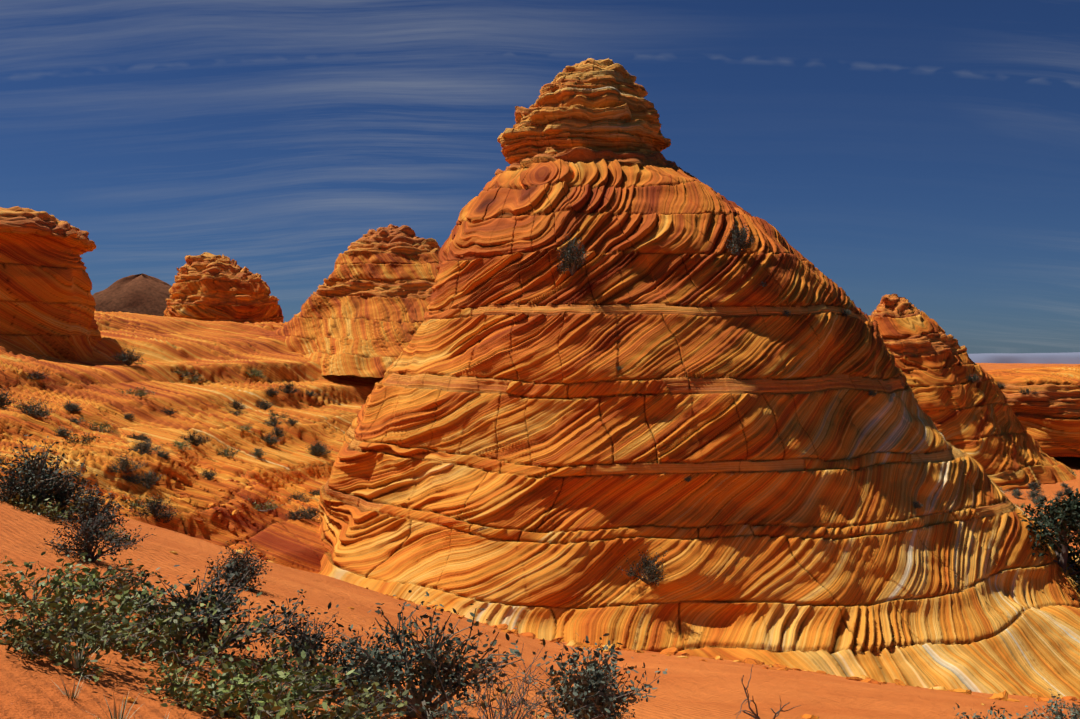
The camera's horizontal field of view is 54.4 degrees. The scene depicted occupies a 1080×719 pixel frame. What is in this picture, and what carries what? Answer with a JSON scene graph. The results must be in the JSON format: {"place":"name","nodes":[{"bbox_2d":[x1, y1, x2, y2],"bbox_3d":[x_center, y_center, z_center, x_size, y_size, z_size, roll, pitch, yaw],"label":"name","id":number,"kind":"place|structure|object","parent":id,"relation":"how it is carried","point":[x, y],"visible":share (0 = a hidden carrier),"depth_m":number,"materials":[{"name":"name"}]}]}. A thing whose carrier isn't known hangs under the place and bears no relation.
{"place":"outdoors","nodes":[
{"label":"outdoors","id":0,"kind":"place"},
{"bbox_2d":[92,273,171,315],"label":"distant hill","id":1,"kind":"structure","parent":0,"point":[142,293],"depth_m":867.87,"materials":[{"name":"stone"}]},
{"bbox_2d":[0,310,383,573],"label":"rocky slope","id":2,"kind":"structure","parent":0,"point":[223,358],"depth_m":73.38,"materials":[{"name":"stone"}]},
{"bbox_2d":[0,387,18,406],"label":"sage shrub","id":3,"kind":"object","parent":2,"relation":"on","point":[3,400],"visible":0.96,"depth_m":57.85,"materials":[{"name":"green plant"}]},
{"bbox_2d":[2,397,52,417],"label":"blackbrush shrub","id":4,"kind":"object","parent":2,"relation":"on","point":[29,408],"visible":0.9,"depth_m":57.18,"materials":[{"name":"green plant"}]},
{"bbox_2d":[26,369,46,379],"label":"blackbrush shrub","id":5,"kind":"object","parent":2,"relation":"on","point":[38,376],"visible":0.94,"depth_m":71.01,"materials":[{"name":"green plant"}]},
{"bbox_2d":[0,206,101,361],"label":"rock formation","id":6,"kind":"object","parent":2,"relation":"on","point":[47,303],"visible":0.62,"depth_m":83.94,"materials":[{"name":"stone"}]},
{"bbox_2d":[54,426,76,436],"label":"sage shrub","id":7,"kind":"object","parent":2,"relation":"on","point":[61,431],"visible":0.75,"depth_m":56.15,"materials":[{"name":"green plant"}]},
{"bbox_2d":[65,401,80,412],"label":"sage shrub","id":8,"kind":"object","parent":2,"relation":"on","point":[73,407],"visible":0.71,"depth_m":64.61,"materials":[{"name":"green plant"}]},
{"bbox_2d":[62,431,99,443],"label":"oak shrub","id":9,"kind":"object","parent":2,"relation":"on","point":[85,439],"visible":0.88,"depth_m":55.44,"materials":[{"name":"green plant"}]},
{"bbox_2d":[84,422,117,432],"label":"oak shrub","id":10,"kind":"object","parent":2,"relation":"on","point":[100,430],"visible":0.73,"depth_m":63.63,"materials":[{"name":"green plant"}]},
{"bbox_2d":[110,346,145,365],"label":"blackbrush shrub","id":11,"kind":"object","parent":2,"relation":"on","point":[130,360],"visible":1,"depth_m":82.82,"materials":[{"name":"green plant"}]},
{"bbox_2d":[106,452,149,472],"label":"blackbrush shrub","id":12,"kind":"object","parent":2,"relation":"on","point":[124,464],"visible":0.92,"depth_m":53.09,"materials":[{"name":"green plant"}]},
{"bbox_2d":[121,472,146,483],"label":"blackbrush shrub","id":13,"kind":"object","parent":2,"relation":"on","point":[132,479],"visible":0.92,"depth_m":52.95,"materials":[{"name":"green plant"}]},
{"bbox_2d":[115,387,156,396],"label":"oak shrub","id":14,"kind":"object","parent":2,"relation":"on","point":[137,393],"visible":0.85,"depth_m":74.69,"materials":[{"name":"green plant"}]},
{"bbox_2d":[126,444,155,455],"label":"blackbrush shrub","id":15,"kind":"object","parent":2,"relation":"on","point":[144,450],"visible":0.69,"depth_m":55.23,"materials":[{"name":"green plant"}]},
{"bbox_2d":[136,431,153,441],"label":"blackbrush shrub","id":16,"kind":"object","parent":2,"relation":"on","point":[143,436],"visible":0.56,"depth_m":62.29,"materials":[{"name":"green plant"}]},
{"bbox_2d":[128,438,162,452],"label":"blackbrush shrub","id":17,"kind":"object","parent":2,"relation":"on","point":[144,444],"visible":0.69,"depth_m":55.68,"materials":[{"name":"green plant"}]},
{"bbox_2d":[123,493,168,508],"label":"oak shrub","id":18,"kind":"object","parent":2,"relation":"on","point":[134,504],"visible":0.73,"depth_m":51.29,"materials":[{"name":"green plant"}]},
{"bbox_2d":[134,468,163,488],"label":"sage shrub","id":19,"kind":"object","parent":2,"relation":"on","point":[149,476],"visible":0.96,"depth_m":53.24,"materials":[{"name":"green plant"}]},
{"bbox_2d":[129,495,178,517],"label":"blackbrush shrub","id":20,"kind":"object","parent":2,"relation":"on","point":[153,509],"visible":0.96,"depth_m":50.90,"materials":[{"name":"green plant"}]},
{"bbox_2d":[156,448,169,458],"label":"sage shrub","id":21,"kind":"object","parent":2,"relation":"on","point":[162,454],"visible":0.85,"depth_m":55.73,"materials":[{"name":"green plant"}]},
{"bbox_2d":[166,439,194,450],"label":"oak shrub","id":22,"kind":"object","parent":2,"relation":"on","point":[179,445],"visible":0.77,"depth_m":64.50,"materials":[{"name":"green plant"}]},
{"bbox_2d":[173,368,197,376],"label":"oak shrub","id":23,"kind":"object","parent":2,"relation":"on","point":[184,374],"visible":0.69,"depth_m":87.32,"materials":[{"name":"green plant"}]},
{"bbox_2d":[183,371,205,381],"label":"oak shrub","id":24,"kind":"object","parent":2,"relation":"on","point":[196,377],"visible":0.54,"depth_m":88.66,"materials":[{"name":"green plant"}]},
{"bbox_2d":[178,428,212,445],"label":"blackbrush shrub","id":25,"kind":"object","parent":2,"relation":"on","point":[195,442],"visible":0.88,"depth_m":68.12,"materials":[{"name":"green plant"}]},
{"bbox_2d":[200,467,219,479],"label":"blackbrush shrub","id":26,"kind":"object","parent":2,"relation":"on","point":[208,475],"visible":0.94,"depth_m":59.82,"materials":[{"name":"green plant"}]},
{"bbox_2d":[163,252,283,322],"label":"rock formation","id":27,"kind":"object","parent":2,"relation":"on","point":[206,286],"visible":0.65,"depth_m":129.19,"materials":[{"name":"stone"}]},
{"bbox_2d":[216,445,240,457],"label":"oak shrub","id":28,"kind":"object","parent":2,"relation":"on","point":[231,454],"visible":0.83,"depth_m":70.50,"materials":[{"name":"green plant"}]},
{"bbox_2d":[226,399,246,409],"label":"blackbrush shrub","id":29,"kind":"object","parent":2,"relation":"on","point":[236,405],"visible":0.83,"depth_m":83.09,"materials":[{"name":"green plant"}]},
{"bbox_2d":[234,424,252,431],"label":"oak shrub","id":30,"kind":"object","parent":2,"relation":"on","point":[246,428],"visible":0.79,"depth_m":76.63,"materials":[{"name":"green plant"}]},
{"bbox_2d":[247,368,268,377],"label":"oak shrub","id":31,"kind":"object","parent":2,"relation":"on","point":[256,374],"visible":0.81,"depth_m":96.40,"materials":[{"name":"green plant"}]},
{"bbox_2d":[250,448,267,457],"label":"sage shrub","id":32,"kind":"object","parent":2,"relation":"on","point":[258,453],"visible":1,"depth_m":73.13,"materials":[{"name":"green plant"}]},
{"bbox_2d":[243,496,285,511],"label":"oak shrub","id":33,"kind":"object","parent":2,"relation":"on","point":[269,507],"visible":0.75,"depth_m":58.72,"materials":[{"name":"green plant"}]},
{"bbox_2d":[254,399,275,409],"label":"blackbrush shrub","id":34,"kind":"object","parent":2,"relation":"on","point":[264,404],"visible":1,"depth_m":87.96,"materials":[{"name":"green plant"}]},
{"bbox_2d":[263,385,278,396],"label":"blackbrush shrub","id":35,"kind":"object","parent":2,"relation":"on","point":[270,392],"visible":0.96,"depth_m":90.88,"materials":[{"name":"green plant"}]},
{"bbox_2d":[261,431,283,445],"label":"blackbrush shrub","id":36,"kind":"object","parent":2,"relation":"on","point":[272,441],"visible":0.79,"depth_m":77.80,"materials":[{"name":"green plant"}]},
{"bbox_2d":[262,415,283,426],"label":"sage shrub","id":37,"kind":"object","parent":2,"relation":"on","point":[274,421],"visible":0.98,"depth_m":81.75,"materials":[{"name":"green plant"}]},
{"bbox_2d":[271,427,285,437],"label":"sage shrub","id":38,"kind":"object","parent":2,"relation":"on","point":[278,432],"visible":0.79,"depth_m":79.94,"materials":[{"name":"green plant"}]},
{"bbox_2d":[273,380,300,393],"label":"blackbrush shrub","id":39,"kind":"object","parent":2,"relation":"on","point":[288,388],"visible":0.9,"depth_m":93.24,"materials":[{"name":"green plant"}]},
{"bbox_2d":[286,504,311,519],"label":"blackbrush shrub","id":40,"kind":"object","parent":2,"relation":"on","point":[297,516],"visible":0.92,"depth_m":60.69,"materials":[{"name":"green plant"}]},
{"bbox_2d":[286,490,311,502],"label":"blackbrush shrub","id":41,"kind":"object","parent":2,"relation":"on","point":[298,498],"visible":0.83,"depth_m":67.33,"materials":[{"name":"green plant"}]},
{"bbox_2d":[296,504,319,519],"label":"blackbrush shrub","id":42,"kind":"object","parent":2,"relation":"on","point":[312,512],"visible":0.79,"depth_m":61.92,"materials":[{"name":"green plant"}]},
{"bbox_2d":[305,440,325,450],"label":"blackbrush shrub","id":43,"kind":"object","parent":2,"relation":"on","point":[318,444],"visible":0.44,"depth_m":80.77,"materials":[{"name":"green plant"}]},
{"bbox_2d":[306,441,334,455],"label":"blackbrush shrub","id":44,"kind":"object","parent":2,"relation":"on","point":[318,452],"visible":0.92,"depth_m":80.17,"materials":[{"name":"green plant"}]},
{"bbox_2d":[274,224,440,377],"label":"rock formation","id":45,"kind":"object","parent":2,"relation":"on","point":[364,309],"visible":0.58,"depth_m":117.32,"materials":[{"name":"stone"}]},
{"bbox_2d":[0,363,1079,718],"bbox_3d":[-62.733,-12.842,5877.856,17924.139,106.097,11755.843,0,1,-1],"label":"sand ground","id":46,"kind":"structure","parent":0,"point":[692,687],"depth_m":16.81,"materials":[{"name":"sand"}]},
{"bbox_2d":[0,473,47,503],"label":"blackbrush shrub","id":47,"kind":"object","parent":46,"relation":"on","point":[13,491],"visible":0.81,"depth_m":18.88,"materials":[{"name":"green plant"}]},
{"bbox_2d":[0,492,87,520],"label":"oak shrub","id":48,"kind":"object","parent":46,"relation":"on","point":[41,508],"visible":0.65,"depth_m":18.43,"materials":[{"name":"green plant"}]},
{"bbox_2d":[0,434,97,504],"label":"blackbrush shrub","id":49,"kind":"object","parent":46,"relation":"on","point":[37,474],"visible":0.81,"depth_m":19.31,"materials":[{"name":"green plant"}]},
{"bbox_2d":[0,592,106,659],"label":"oak shrub","id":50,"kind":"object","parent":46,"relation":"on","point":[75,627],"visible":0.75,"depth_m":7.36,"materials":[{"name":"green plant"}]},
{"bbox_2d":[19,467,113,515],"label":"blackbrush shrub","id":51,"kind":"object","parent":46,"relation":"on","point":[62,497],"visible":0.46,"depth_m":19.51,"materials":[{"name":"green plant"}]},
{"bbox_2d":[55,672,85,698],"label":"grass tuft","id":52,"kind":"object","parent":46,"relation":"on","point":[72,696],"visible":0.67,"depth_m":6.60,"materials":[{"name":"plant"}]},
{"bbox_2d":[0,549,143,615],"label":"oak shrub","id":53,"kind":"object","parent":46,"relation":"on","point":[54,583],"visible":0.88,"depth_m":9.03,"materials":[{"name":"green plant"}]},
{"bbox_2d":[47,618,97,668],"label":"grass tuft","id":54,"kind":"object","parent":46,"relation":"on","point":[76,664],"visible":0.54,"depth_m":7.42,"materials":[{"name":"plant"}]},
{"bbox_2d":[0,598,153,681],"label":"oak shrub","id":55,"kind":"object","parent":46,"relation":"on","point":[121,636],"visible":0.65,"depth_m":7.47,"materials":[{"name":"green plant"}]},
{"bbox_2d":[45,479,132,530],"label":"sage shrub","id":56,"kind":"object","parent":46,"relation":"on","point":[91,506],"visible":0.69,"depth_m":18.63,"materials":[{"name":"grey plant"}]},
{"bbox_2d":[37,507,154,561],"bbox_3d":[-6.590,2.599,15.398,1.346,0.810,1.557,1,1,41],"label":"blackbrush shrub","id":57,"kind":"object","parent":46,"relation":"on","point":[88,543],"visible":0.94,"depth_m":15.34,"materials":[{"name":"green plant"}]},
{"bbox_2d":[8,566,195,634],"bbox_3d":[-3.788,2.018,8.853,1.335,0.622,1.546,0,1,1],"label":"oak shrub","id":58,"kind":"object","parent":46,"relation":"on","point":[123,605],"visible":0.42,"depth_m":8.69,"materials":[{"name":"green plant"}]},
{"bbox_2d":[60,556,163,596],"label":"oak shrub","id":59,"kind":"object","parent":46,"relation":"on","point":[126,582],"visible":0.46,"depth_m":10.74,"materials":[{"name":"green plant"}]},
{"bbox_2d":[86,689,141,718],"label":"grass tuft","id":60,"kind":"object","parent":46,"relation":"on","point":[115,714],"visible":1,"depth_m":6.18,"materials":[{"name":"plant"}]},
{"bbox_2d":[90,523,148,542],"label":"oak shrub","id":61,"kind":"object","parent":46,"relation":"on","point":[111,533],"visible":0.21,"depth_m":18.23,"materials":[{"name":"green plant"}]},
{"bbox_2d":[47,574,261,660],"bbox_3d":[-3.358,2.130,8.805,1.502,0.699,1.739,0,1,9],"label":"oak shrub","id":62,"kind":"object","parent":46,"relation":"on","point":[158,622],"visible":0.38,"depth_m":8.58,"materials":[{"name":"green plant"}]},
{"bbox_2d":[103,577,222,613],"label":"oak shrub","id":63,"kind":"object","parent":46,"relation":"on","point":[132,595],"visible":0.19,"depth_m":10.42,"materials":[{"name":"green plant"}]},
{"bbox_2d":[112,605,267,675],"bbox_3d":[-2.947,2.264,8.649,1.377,0.641,1.595,0,1,-16],"label":"oak shrub","id":64,"kind":"object","parent":46,"relation":"on","point":[170,655],"visible":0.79,"depth_m":8.43,"materials":[{"name":"green plant"}]},
{"bbox_2d":[119,552,307,657],"bbox_3d":[-2.947,2.236,9.392,1.716,0.893,1.484,0,1,-12],"label":"blackbrush shrub","id":65,"kind":"object","parent":46,"relation":"on","point":[229,599],"visible":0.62,"depth_m":9.33,"materials":[{"name":"green plant"}]},
{"bbox_2d":[129,647,302,707],"bbox_3d":[-2.440,2.325,7.588,1.164,0.468,1.005,0,1,-34],"label":"oak shrub","id":66,"kind":"object","parent":46,"relation":"on","point":[195,692],"visible":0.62,"depth_m":7.50,"materials":[{"name":"green plant"}]},
{"bbox_2d":[198,540,275,592],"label":"blackbrush shrub","id":67,"kind":"object","parent":46,"relation":"on","point":[244,567],"visible":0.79,"depth_m":16.39,"materials":[{"name":"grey plant"}]},
{"bbox_2d":[155,638,359,718],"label":"oak shrub","id":68,"kind":"object","parent":46,"relation":"on","point":[273,702],"visible":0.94,"depth_m":7.48,"materials":[{"name":"green plant"}]},
{"bbox_2d":[191,625,341,714],"bbox_3d":[-2.196,2.475,8.352,1.188,0.553,1.376,0,1,-1],"label":"oak shrub","id":69,"kind":"object","parent":46,"relation":"on","point":[275,661],"visible":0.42,"depth_m":8.59,"materials":[{"name":"green plant"}]},
{"bbox_2d":[179,659,412,718],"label":"oak shrub","id":70,"kind":"object","parent":46,"relation":"on","point":[348,709],"visible":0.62,"depth_m":7.66,"materials":[{"name":"green plant"}]},
{"bbox_2d":[237,599,401,686],"bbox_3d":[-2.038,2.571,9.410,1.240,0.746,1.435,0,1,35],"label":"blackbrush shrub","id":71,"kind":"object","parent":46,"relation":"on","point":[300,640],"visible":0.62,"depth_m":9.38,"materials":[{"name":"green plant"}]},
{"bbox_2d":[288,689,384,718],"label":"oak shrub","id":72,"kind":"object","parent":46,"relation":"on","point":[356,701],"visible":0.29,"depth_m":7.84,"materials":[{"name":"green plant"}]},
{"bbox_2d":[322,632,413,694],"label":"sage shrub","id":73,"kind":"object","parent":46,"relation":"on","point":[347,682],"visible":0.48,"depth_m":9.39,"materials":[{"name":"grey plant"}]},
{"bbox_2d":[301,590,524,718],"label":"blackbrush shrub","id":74,"kind":"object","parent":46,"relation":"on","point":[430,689],"visible":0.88,"depth_m":9.11,"materials":[{"name":"green plant"}]},
{"bbox_2d":[398,631,586,718],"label":"bare shrub","id":75,"kind":"object","parent":46,"relation":"on","point":[485,704],"visible":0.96,"depth_m":7.15,"materials":[{"name":"brown plant"}]},
{"bbox_2d":[463,668,561,718],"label":"bare shrub","id":76,"kind":"object","parent":46,"relation":"on","point":[533,704],"visible":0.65,"depth_m":9.91,"materials":[{"name":"brown plant"}]},
{"bbox_2d":[520,632,535,638],"bbox_3d":[-0.489,10.445,39.552,0.718,0.216,0.878,-4,8,-12],"label":"rock","id":77,"kind":"object","parent":46,"relation":"on","point":[530,635],"visible":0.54,"depth_m":39.50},
{"bbox_2d":[507,690,563,718],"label":"bare shrub","id":78,"kind":"object","parent":46,"relation":"on","point":[529,712],"visible":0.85,"depth_m":7.98,"materials":[{"name":"brown plant"}]},
{"bbox_2d":[566,640,578,646],"bbox_3d":[1.093,10.184,37.353,0.575,0.155,0.469,-25,26,-24],"label":"rock","id":79,"kind":"object","parent":46,"relation":"on","point":[572,643],"visible":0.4,"depth_m":37.34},
{"bbox_2d":[511,633,666,718],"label":"sage shrub","id":80,"kind":"object","parent":46,"relation":"on","point":[588,688],"visible":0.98,"depth_m":10.80,"materials":[{"name":"green plant"}]},
{"bbox_2d":[559,675,637,718],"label":"sage shrub","id":81,"kind":"object","parent":46,"relation":"on","point":[617,715],"visible":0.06,"depth_m":11.67,"materials":[{"name":"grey plant"}]},
{"bbox_2d":[659,647,678,654],"bbox_3d":[4.668,10.837,38.591,0.897,0.248,0.673,-21,5,6],"label":"rock","id":82,"kind":"object","parent":46,"relation":"on","point":[672,651],"visible":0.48,"depth_m":38.50,"materials":[{"name":"stone"}]},
{"bbox_2d":[318,58,1079,698],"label":"rock formation","id":83,"kind":"object","parent":46,"relation":"on","point":[522,452],"visible":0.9,"depth_m":50.18,"materials":[{"name":"stone"}]},
{"bbox_2d":[553,232,589,275],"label":"blackbrush shrub","id":84,"kind":"object","parent":83,"relation":"on","point":[572,264],"visible":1,"depth_m":52.53,"materials":[{"name":"grey plant"}]},
{"bbox_2d":[614,544,666,585],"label":"blackbrush shrub","id":85,"kind":"object","parent":83,"relation":"on","point":[651,575],"visible":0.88,"depth_m":45.30,"materials":[{"name":"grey plant"}]},
{"bbox_2d":[724,219,756,255],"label":"sage shrub","id":86,"kind":"object","parent":83,"relation":"on","point":[739,242],"visible":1,"depth_m":52.99,"materials":[{"name":"grey plant"}]},
{"bbox_2d":[741,658,761,664],"bbox_3d":[7.816,11.288,38.940,0.806,0.203,0.653,-3,26,-1],"label":"rock","id":87,"kind":"object","parent":46,"relation":"on","point":[751,661],"visible":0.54,"depth_m":38.94,"materials":[{"name":"stone"}]},
{"bbox_2d":[735,665,800,718],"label":"dead branches","id":88,"kind":"object","parent":46,"relation":"on","point":[755,716],"visible":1,"depth_m":10.08,"materials":[{"name":"brown wood"}]},
{"bbox_2d":[799,714,818,718],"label":"rock","id":89,"kind":"object","parent":46,"relation":"on","point":[807,716],"visible":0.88,"depth_m":14.19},
{"bbox_2d":[949,688,971,693],"bbox_3d":[15.550,12.358,38.881,0.915,0.231,0.554,-4,9,-12],"label":"rock","id":90,"kind":"object","parent":46,"relation":"on","point":[959,690],"visible":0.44,"depth_m":38.86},
{"bbox_2d":[868,294,1076,490],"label":"rock formation","id":91,"kind":"object","parent":46,"relation":"on","point":[980,423],"visible":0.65,"depth_m":93.65,"materials":[{"name":"stone"}]},
{"bbox_2d":[965,373,981,382],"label":"blackbrush shrub","id":92,"kind":"object","parent":91,"relation":"on","point":[972,379],"visible":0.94,"depth_m":94.16,"materials":[{"name":"grey plant"}]},
{"bbox_2d":[953,702,1022,718],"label":"sage shrub","id":93,"kind":"object","parent":46,"relation":"on","point":[991,713],"visible":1,"depth_m":10.88,"materials":[{"name":"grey plant"}]},
{"bbox_2d":[991,690,1007,700],"bbox_3d":[16.211,12.046,37.162,0.978,0.247,0.593,-27,14,-26],"label":"rock","id":94,"kind":"object","parent":46,"relation":"on","point":[1003,696],"visible":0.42,"depth_m":37.17,"materials":[{"name":"stone"}]},
{"bbox_2d":[1007,488,1023,498],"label":"sage shrub","id":95,"kind":"object","parent":46,"relation":"on","point":[1017,493],"visible":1,"depth_m":85.84,"materials":[{"name":"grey plant"}]},
{"bbox_2d":[985,365,1079,456],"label":"ridge rock","id":96,"kind":"object","parent":46,"relation":"on","point":[1048,416],"visible":0.44,"depth_m":100.77,"materials":[{"name":"stone"}]},
{"bbox_2d":[1024,489,1043,499],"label":"sage shrub","id":97,"kind":"object","parent":46,"relation":"on","point":[1035,494],"visible":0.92,"depth_m":85.09,"materials":[{"name":"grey plant"}]},
{"bbox_2d":[1026,480,1041,490],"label":"sage shrub","id":98,"kind":"object","parent":46,"relation":"on","point":[1032,485],"visible":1,"depth_m":88.57,"materials":[{"name":"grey plant"}]},
{"bbox_2d":[1028,496,1045,504],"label":"sage shrub","id":99,"kind":"object","parent":46,"relation":"on","point":[1036,501],"visible":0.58,"depth_m":82.99,"materials":[{"name":"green plant"}]},
{"bbox_2d":[1016,689,1079,718],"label":"sage shrub","id":100,"kind":"object","parent":46,"relation":"on","point":[1059,714],"visible":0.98,"depth_m":13.08,"materials":[{"name":"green plant"}]},
{"bbox_2d":[1018,488,1079,600],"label":"shrub","id":101,"kind":"object","parent":46,"relation":"on","point":[1068,510],"visible":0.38,"depth_m":53.43,"materials":[{"name":"green plant"}]},
{"bbox_2d":[1061,486,1075,495],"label":"sage shrub","id":102,"kind":"object","parent":46,"relation":"on","point":[1066,490],"visible":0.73,"depth_m":86.83,"materials":[{"name":"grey plant"}]},
{"bbox_2d":[1058,699,1079,718],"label":"sage shrub","id":103,"kind":"object","parent":46,"relation":"on","point":[1073,710],"visible":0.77,"depth_m":20.17,"materials":[{"name":"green plant"}]},
{"bbox_2d":[0,0,1079,353],"label":"sky","id":104,"kind":"structure","parent":0,"point":[926,153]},
{"bbox_2d":[968,352,1079,363],"bbox_3d":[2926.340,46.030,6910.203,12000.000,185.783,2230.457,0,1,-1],"label":"distant mesa","id":105,"kind":"structure","parent":0,"point":[1057,358],"depth_m":6932.31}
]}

